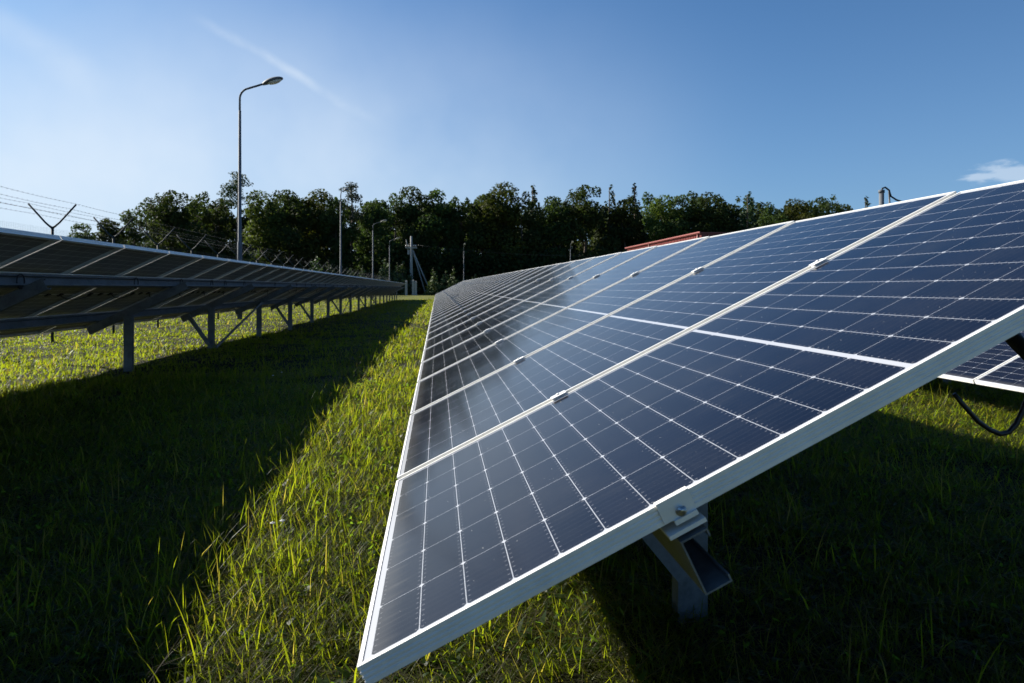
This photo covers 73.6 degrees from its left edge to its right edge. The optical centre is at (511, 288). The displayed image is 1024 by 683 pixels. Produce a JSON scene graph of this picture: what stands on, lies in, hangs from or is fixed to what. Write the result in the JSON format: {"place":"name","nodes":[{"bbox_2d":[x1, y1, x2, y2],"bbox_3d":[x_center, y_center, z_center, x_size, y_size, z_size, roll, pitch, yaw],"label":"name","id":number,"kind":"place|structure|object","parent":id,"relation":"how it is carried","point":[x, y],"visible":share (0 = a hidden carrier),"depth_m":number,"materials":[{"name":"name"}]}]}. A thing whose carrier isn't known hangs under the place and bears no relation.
{"place":"outdoors","nodes":[
{"label":"outdoors","id":0,"kind":"place"},
{"bbox_2d":[0,294,1023,682],"bbox_3d":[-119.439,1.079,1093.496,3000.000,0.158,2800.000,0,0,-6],"label":"ground","id":1,"kind":"structure","parent":0,"point":[610,598],"depth_m":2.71,"materials":[{"name":"green plant"}]},
{"bbox_2d":[67,223,102,239],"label":"broadleaf tree","id":2,"kind":"object","parent":1,"relation":"on","point":[85,234],"visible":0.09,"depth_m":95.64,"materials":[{"name":"green plant"}]},
{"bbox_2d":[92,218,124,242],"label":"broadleaf tree","id":3,"kind":"object","parent":1,"relation":"on","point":[105,235],"visible":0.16,"depth_m":97.25,"materials":[{"name":"green plant"}]},
{"bbox_2d":[110,210,154,248],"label":"broadleaf tree","id":4,"kind":"object","parent":1,"relation":"on","point":[135,238],"visible":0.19,"depth_m":99.47,"materials":[{"name":"green plant"}]},
{"bbox_2d":[116,197,183,246],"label":"broadleaf tree","id":5,"kind":"object","parent":1,"relation":"on","point":[139,212],"visible":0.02,"depth_m":138.22,"materials":[{"name":"green plant"}]},
{"bbox_2d":[141,203,190,243],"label":"broadleaf tree","id":6,"kind":"object","parent":1,"relation":"on","point":[151,219],"depth_m":143.21,"materials":[{"name":"green plant"}]},
{"bbox_2d":[145,190,204,254],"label":"broadleaf tree","id":7,"kind":"object","parent":1,"relation":"on","point":[164,215],"visible":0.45,"depth_m":102.45,"materials":[{"name":"green plant"}]},
{"bbox_2d":[151,191,222,256],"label":"broadleaf tree","id":8,"kind":"object","parent":1,"relation":"on","point":[196,208],"visible":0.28,"depth_m":103.53,"materials":[{"name":"green plant"}]},
{"bbox_2d":[0,186,391,346],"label":"boundary fence","id":9,"kind":"object","parent":1,"relation":"on","point":[113,241],"visible":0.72,"depth_m":18.13,"materials":[{"name":"metal"}]},
{"bbox_2d":[0,228,405,371],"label":"solar array","id":10,"kind":"object","parent":1,"relation":"on","point":[49,283],"visible":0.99,"depth_m":8.39,"materials":[{"name":"grey glass"}]},
{"bbox_2d":[198,204,244,259],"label":"broadleaf tree","id":11,"kind":"object","parent":1,"relation":"on","point":[221,222],"visible":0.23,"depth_m":107.40,"materials":[{"name":"green plant"}]},
{"bbox_2d":[193,198,251,258],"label":"broadleaf tree","id":12,"kind":"object","parent":1,"relation":"on","point":[230,217],"visible":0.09,"depth_m":139.62,"materials":[{"name":"green plant"}]},
{"bbox_2d":[216,171,254,259],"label":"pine tree","id":13,"kind":"object","parent":1,"relation":"on","point":[232,187],"visible":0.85,"depth_m":103.66,"materials":[{"name":"green plant"}]},
{"bbox_2d":[233,208,270,252],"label":"broadleaf tree","id":14,"kind":"object","parent":1,"relation":"on","point":[244,221],"visible":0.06,"depth_m":137.89,"materials":[{"name":"green plant"}]},
{"bbox_2d":[237,76,282,319],"bbox_3d":[-8.483,-2.942,23.059,1.561,8.384,0.295,0,0,2],"label":"street lamp","id":15,"kind":"object","parent":1,"relation":"on","point":[273,80],"visible":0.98,"depth_m":23.03,"materials":[{"name":"metal"}]},
{"bbox_2d":[242,189,288,265],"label":"broadleaf tree","id":16,"kind":"object","parent":1,"relation":"on","point":[260,232],"visible":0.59,"depth_m":116.41,"materials":[{"name":"green plant"}]},
{"bbox_2d":[270,521,274,578],"bbox_3d":[-0.907,1.006,2.590,0.024,0.251,0.021,0,0,17],"label":"wildflower","id":17,"kind":"object","parent":1,"relation":"on","point":[272,522],"visible":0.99,"depth_m":2.59,"materials":[{"name":"white plant"}]},
{"bbox_2d":[280,519,284,575],"bbox_3d":[-0.877,1.004,2.609,0.024,0.251,0.021,0,0,37],"label":"wildflower","id":18,"kind":"object","parent":1,"relation":"on","point":[282,520],"visible":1,"depth_m":2.61,"materials":[{"name":"white plant"}]},
{"bbox_2d":[274,195,294,214],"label":"broadleaf tree","id":19,"kind":"object","parent":1,"relation":"on","point":[283,201],"depth_m":145.94,"materials":[{"name":"green plant"}]},
{"bbox_2d":[263,189,320,269],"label":"broadleaf tree","id":20,"kind":"object","parent":1,"relation":"on","point":[288,232],"visible":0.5,"depth_m":117.80,"materials":[{"name":"green plant"}]},
{"bbox_2d":[308,255,323,271],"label":"young pine","id":21,"kind":"object","parent":1,"relation":"on","point":[317,266],"visible":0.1,"depth_m":99.91,"materials":[{"name":"green plant"}]},
{"bbox_2d":[292,188,345,271],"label":"broadleaf tree","id":22,"kind":"object","parent":1,"relation":"on","point":[314,236],"visible":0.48,"depth_m":119.19,"materials":[{"name":"green plant"}]},
{"bbox_2d":[291,202,349,260],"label":"broadleaf tree","id":23,"kind":"object","parent":1,"relation":"on","point":[326,248],"visible":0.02,"depth_m":138.50,"materials":[{"name":"green plant"}]},
{"bbox_2d":[324,259,333,272],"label":"young pine","id":24,"kind":"object","parent":1,"relation":"on","point":[327,263],"visible":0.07,"depth_m":99.86,"materials":[{"name":"green plant"}]},
{"bbox_2d":[315,197,358,274],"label":"broadleaf tree","id":25,"kind":"object","parent":1,"relation":"on","point":[334,242],"visible":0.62,"depth_m":118.81,"materials":[{"name":"green plant"}]},
{"bbox_2d":[325,196,355,249],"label":"broadleaf tree","id":26,"kind":"object","parent":1,"relation":"on","point":[344,209],"visible":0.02,"depth_m":146.73,"materials":[{"name":"green plant"}]},
{"bbox_2d":[340,188,348,274],"bbox_3d":[-11.747,-2.942,47.916,0.295,8.384,1.561,0,0,6],"label":"street lamp","id":27,"kind":"object","parent":1,"relation":"on","point":[346,189],"visible":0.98,"depth_m":47.18,"materials":[{"name":"metal"}]},
{"bbox_2d":[339,182,365,268],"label":"pine tree","id":28,"kind":"object","parent":1,"relation":"on","point":[356,215],"visible":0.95,"depth_m":121.76,"materials":[{"name":"green plant"}]},
{"bbox_2d":[358,265,365,277],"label":"young pine","id":29,"kind":"object","parent":1,"relation":"on","point":[362,268],"visible":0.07,"depth_m":103.98,"materials":[{"name":"green plant"}]},
{"bbox_2d":[343,200,398,270],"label":"broadleaf tree","id":30,"kind":"object","parent":1,"relation":"on","point":[359,228],"visible":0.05,"depth_m":138.11,"materials":[{"name":"green plant"}]},
{"bbox_2d":[349,203,392,268],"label":"broadleaf tree","id":31,"kind":"object","parent":1,"relation":"on","point":[355,221],"visible":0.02,"depth_m":144.18,"materials":[{"name":"green plant"}]},
{"bbox_2d":[353,198,395,277],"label":"broadleaf tree","id":32,"kind":"object","parent":1,"relation":"on","point":[361,241],"visible":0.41,"depth_m":122.82,"materials":[{"name":"green plant"}]},
{"bbox_2d":[130,240,624,293],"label":"undergrowth","id":33,"kind":"object","parent":1,"relation":"on","point":[405,259],"visible":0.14,"depth_m":119.49,"materials":[{"name":"green plant"}]},
{"bbox_2d":[372,220,386,298],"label":"street lamp","id":34,"kind":"object","parent":1,"relation":"on","point":[372,253],"visible":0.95,"depth_m":70.79,"materials":[{"name":"metal"}]},
{"bbox_2d":[377,259,399,294],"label":"young pine","id":35,"kind":"object","parent":1,"relation":"on","point":[383,273],"visible":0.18,"depth_m":107.59,"materials":[{"name":"green plant"}]},
{"bbox_2d":[361,193,426,287],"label":"broadleaf tree","id":36,"kind":"object","parent":1,"relation":"on","point":[391,219],"visible":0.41,"depth_m":122.84,"materials":[{"name":"green plant"}]},
{"bbox_2d":[389,237,399,280],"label":"street lamp","id":37,"kind":"object","parent":1,"relation":"on","point":[389,256],"visible":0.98,"depth_m":95.49,"materials":[{"name":"metal"}]},
{"bbox_2d":[390,265,408,294],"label":"young pine","id":38,"kind":"object","parent":1,"relation":"on","point":[396,279],"visible":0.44,"depth_m":107.71,"materials":[{"name":"green plant"}]},
{"bbox_2d":[396,261,418,294],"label":"young pine","id":39,"kind":"object","parent":1,"relation":"on","point":[404,273],"visible":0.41,"depth_m":109.71,"materials":[{"name":"green plant"}]},
{"bbox_2d":[412,280,413,294],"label":"concrete post","id":40,"kind":"object","parent":1,"relation":"on","point":[412,287],"visible":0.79,"depth_m":103.83,"materials":[{"name":"grey concrete"}]},
{"bbox_2d":[391,186,444,293],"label":"broadleaf tree","id":41,"kind":"object","parent":1,"relation":"on","point":[403,223],"visible":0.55,"depth_m":124.02,"materials":[{"name":"green plant"}]},
{"bbox_2d":[423,268,442,294],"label":"young pine","id":42,"kind":"object","parent":1,"relation":"on","point":[435,287],"visible":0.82,"depth_m":105.66,"materials":[{"name":"green plant"}]},
{"bbox_2d":[413,189,466,291],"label":"broadleaf tree","id":43,"kind":"object","parent":1,"relation":"on","point":[441,211],"visible":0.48,"depth_m":123.80,"materials":[{"name":"green plant"}]},
{"bbox_2d":[440,270,449,291],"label":"young pine","id":44,"kind":"object","parent":1,"relation":"on","point":[445,280],"visible":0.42,"depth_m":107.77,"materials":[{"name":"green plant"}]},
{"bbox_2d":[443,268,459,288],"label":"young pine","id":45,"kind":"object","parent":1,"relation":"on","point":[450,282],"visible":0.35,"depth_m":106.77,"materials":[{"name":"green plant"}]},
{"bbox_2d":[441,197,486,280],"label":"broadleaf tree","id":46,"kind":"object","parent":1,"relation":"on","point":[467,227],"visible":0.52,"depth_m":124.21,"materials":[{"name":"green plant"}]},
{"bbox_2d":[463,243,465,280],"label":"street lamp","id":47,"kind":"object","parent":1,"relation":"on","point":[463,263],"visible":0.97,"depth_m":108.97,"materials":[{"name":"metal"}]},
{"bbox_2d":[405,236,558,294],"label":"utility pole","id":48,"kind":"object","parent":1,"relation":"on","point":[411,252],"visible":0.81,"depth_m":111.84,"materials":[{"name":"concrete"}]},
{"bbox_2d":[465,189,502,277],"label":"broadleaf tree","id":49,"kind":"object","parent":1,"relation":"on","point":[475,204],"visible":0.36,"depth_m":124.65,"materials":[{"name":"green plant"}]},
{"bbox_2d":[475,181,528,274],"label":"broadleaf tree","id":50,"kind":"object","parent":1,"relation":"on","point":[501,196],"visible":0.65,"depth_m":124.13,"materials":[{"name":"green plant"}]},
{"bbox_2d":[491,191,548,274],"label":"broadleaf tree","id":51,"kind":"object","parent":1,"relation":"on","point":[534,245],"visible":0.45,"depth_m":124.27,"materials":[{"name":"green plant"}]},
{"bbox_2d":[520,185,542,268],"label":"spruce tree","id":52,"kind":"object","parent":1,"relation":"on","point":[534,192],"visible":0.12,"depth_m":127.89,"materials":[{"name":"green plant"}]},
{"bbox_2d":[524,196,575,262],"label":"broadleaf tree","id":53,"kind":"object","parent":1,"relation":"on","point":[555,237],"visible":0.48,"depth_m":125.22,"materials":[{"name":"green plant"}]},
{"bbox_2d":[536,202,575,251],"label":"broadleaf tree","id":54,"kind":"object","parent":1,"relation":"on","point":[559,205],"visible":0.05,"depth_m":142.60,"materials":[{"name":"green plant"}]},
{"bbox_2d":[559,184,615,261],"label":"broadleaf tree","id":55,"kind":"object","parent":1,"relation":"on","point":[586,217],"visible":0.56,"depth_m":125.93,"materials":[{"name":"green plant"}]},
{"bbox_2d":[573,203,604,256],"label":"broadleaf tree","id":56,"kind":"object","parent":1,"relation":"on","point":[583,238],"visible":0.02,"depth_m":145.29,"materials":[{"name":"green plant"}]},
{"bbox_2d":[588,207,621,251],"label":"broadleaf tree","id":57,"kind":"object","parent":1,"relation":"on","point":[591,240],"visible":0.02,"depth_m":136.65,"materials":[{"name":"green plant"}]},
{"bbox_2d":[592,184,623,256],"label":"spruce tree","id":58,"kind":"object","parent":1,"relation":"on","point":[608,223],"visible":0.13,"depth_m":127.47,"materials":[{"name":"green plant"}]},
{"bbox_2d":[605,195,645,251],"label":"broadleaf tree","id":59,"kind":"object","parent":1,"relation":"on","point":[619,211],"visible":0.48,"depth_m":125.71,"materials":[{"name":"green plant"}]},
{"bbox_2d":[625,183,649,251],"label":"spruce tree","id":60,"kind":"object","parent":1,"relation":"on","point":[639,229],"visible":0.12,"depth_m":128.35,"materials":[{"name":"green plant"}]},
{"bbox_2d":[639,192,680,242],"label":"broadleaf tree","id":61,"kind":"object","parent":1,"relation":"on","point":[649,213],"visible":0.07,"depth_m":138.72,"materials":[{"name":"green plant"}]},
{"bbox_2d":[643,194,681,243],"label":"broadleaf tree","id":62,"kind":"object","parent":1,"relation":"on","point":[656,228],"visible":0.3,"depth_m":124.72,"materials":[{"name":"green plant"}]},
{"bbox_2d":[625,231,730,250],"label":"metal shed","id":63,"kind":"structure","parent":1,"relation":"on","point":[694,235],"depth_m":39.29,"materials":[{"name":"red metal"}]},
{"bbox_2d":[665,194,702,237],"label":"broadleaf tree","id":64,"kind":"object","parent":1,"relation":"on","point":[683,226],"visible":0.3,"depth_m":123.89,"materials":[{"name":"green plant"}]},
{"bbox_2d":[357,180,1023,682],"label":"solar array","id":65,"kind":"object","parent":1,"relation":"on","point":[569,418],"visible":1,"depth_m":1.67,"materials":[{"name":"blue glass"}]},
{"bbox_2d":[679,191,728,228],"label":"broadleaf tree","id":66,"kind":"object","parent":1,"relation":"on","point":[692,197],"visible":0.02,"depth_m":139.13,"materials":[{"name":"green plant"}]},
{"bbox_2d":[681,192,728,231],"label":"broadleaf tree","id":67,"kind":"object","parent":1,"relation":"on","point":[703,220],"visible":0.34,"depth_m":123.98,"materials":[{"name":"green plant"}]},
{"bbox_2d":[709,201,741,231],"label":"broadleaf tree","id":68,"kind":"object","parent":1,"relation":"on","point":[729,227],"visible":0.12,"depth_m":124.19,"materials":[{"name":"green plant"}]},
{"bbox_2d":[710,196,742,224],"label":"broadleaf tree","id":69,"kind":"object","parent":1,"relation":"on","point":[732,214],"visible":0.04,"depth_m":137.02,"materials":[{"name":"green plant"}]},
{"bbox_2d":[730,204,758,229],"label":"broadleaf tree","id":70,"kind":"object","parent":1,"relation":"on","point":[737,221],"visible":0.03,"depth_m":136.98,"materials":[{"name":"green plant"}]},
{"bbox_2d":[737,191,758,229],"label":"spruce tree","id":71,"kind":"object","parent":1,"relation":"on","point":[753,223],"visible":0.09,"depth_m":124.87,"materials":[{"name":"green plant"}]},
{"bbox_2d":[741,195,778,227],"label":"broadleaf tree","id":72,"kind":"object","parent":1,"relation":"on","point":[758,206],"visible":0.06,"depth_m":138.20,"materials":[{"name":"green plant"}]},
{"bbox_2d":[757,202,789,226],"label":"broadleaf tree","id":73,"kind":"object","parent":1,"relation":"on","point":[772,219],"visible":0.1,"depth_m":122.83,"materials":[{"name":"green plant"}]},
{"bbox_2d":[778,198,814,221],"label":"broadleaf tree","id":74,"kind":"object","parent":1,"relation":"on","point":[802,211],"visible":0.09,"depth_m":123.23,"materials":[{"name":"green plant"}]},
{"bbox_2d":[792,204,822,216],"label":"broadleaf tree","id":75,"kind":"object","parent":1,"relation":"on","point":[810,211],"visible":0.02,"depth_m":136.50,"materials":[{"name":"green plant"}]},
{"bbox_2d":[804,194,843,217],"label":"broadleaf tree","id":76,"kind":"object","parent":1,"relation":"on","point":[826,207],"visible":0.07,"depth_m":122.83,"materials":[{"name":"green plant"}]},
{"bbox_2d":[830,201,852,212],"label":"broadleaf tree","id":77,"kind":"object","parent":1,"relation":"on","point":[847,207],"visible":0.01,"depth_m":125.14,"materials":[{"name":"green plant"}]},
{"bbox_2d":[864,196,871,207],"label":"spruce tree","id":78,"kind":"object","parent":1,"relation":"on","point":[866,201],"visible":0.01,"depth_m":127.84,"materials":[{"name":"green plant"}]},
{"bbox_2d":[878,186,900,204],"bbox_3d":[12.079,-0.643,17.783,6.157,3.786,0.158,0,0,-15],"label":"cable mast","id":79,"kind":"object","parent":1,"relation":"on","point":[881,192],"visible":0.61,"depth_m":16.99,"materials":[{"name":"metal"}]},
{"bbox_2d":[938,331,1023,392],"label":"solar array","id":80,"kind":"object","parent":1,"relation":"on","point":[1000,365],"visible":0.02,"depth_m":5.85,"materials":[{"name":"blue glass"}]},
{"bbox_2d":[0,0,1023,251],"label":"sky","id":81,"kind":"structure","parent":0,"point":[110,106],"materials":[{"name":"blue"}]}
]}

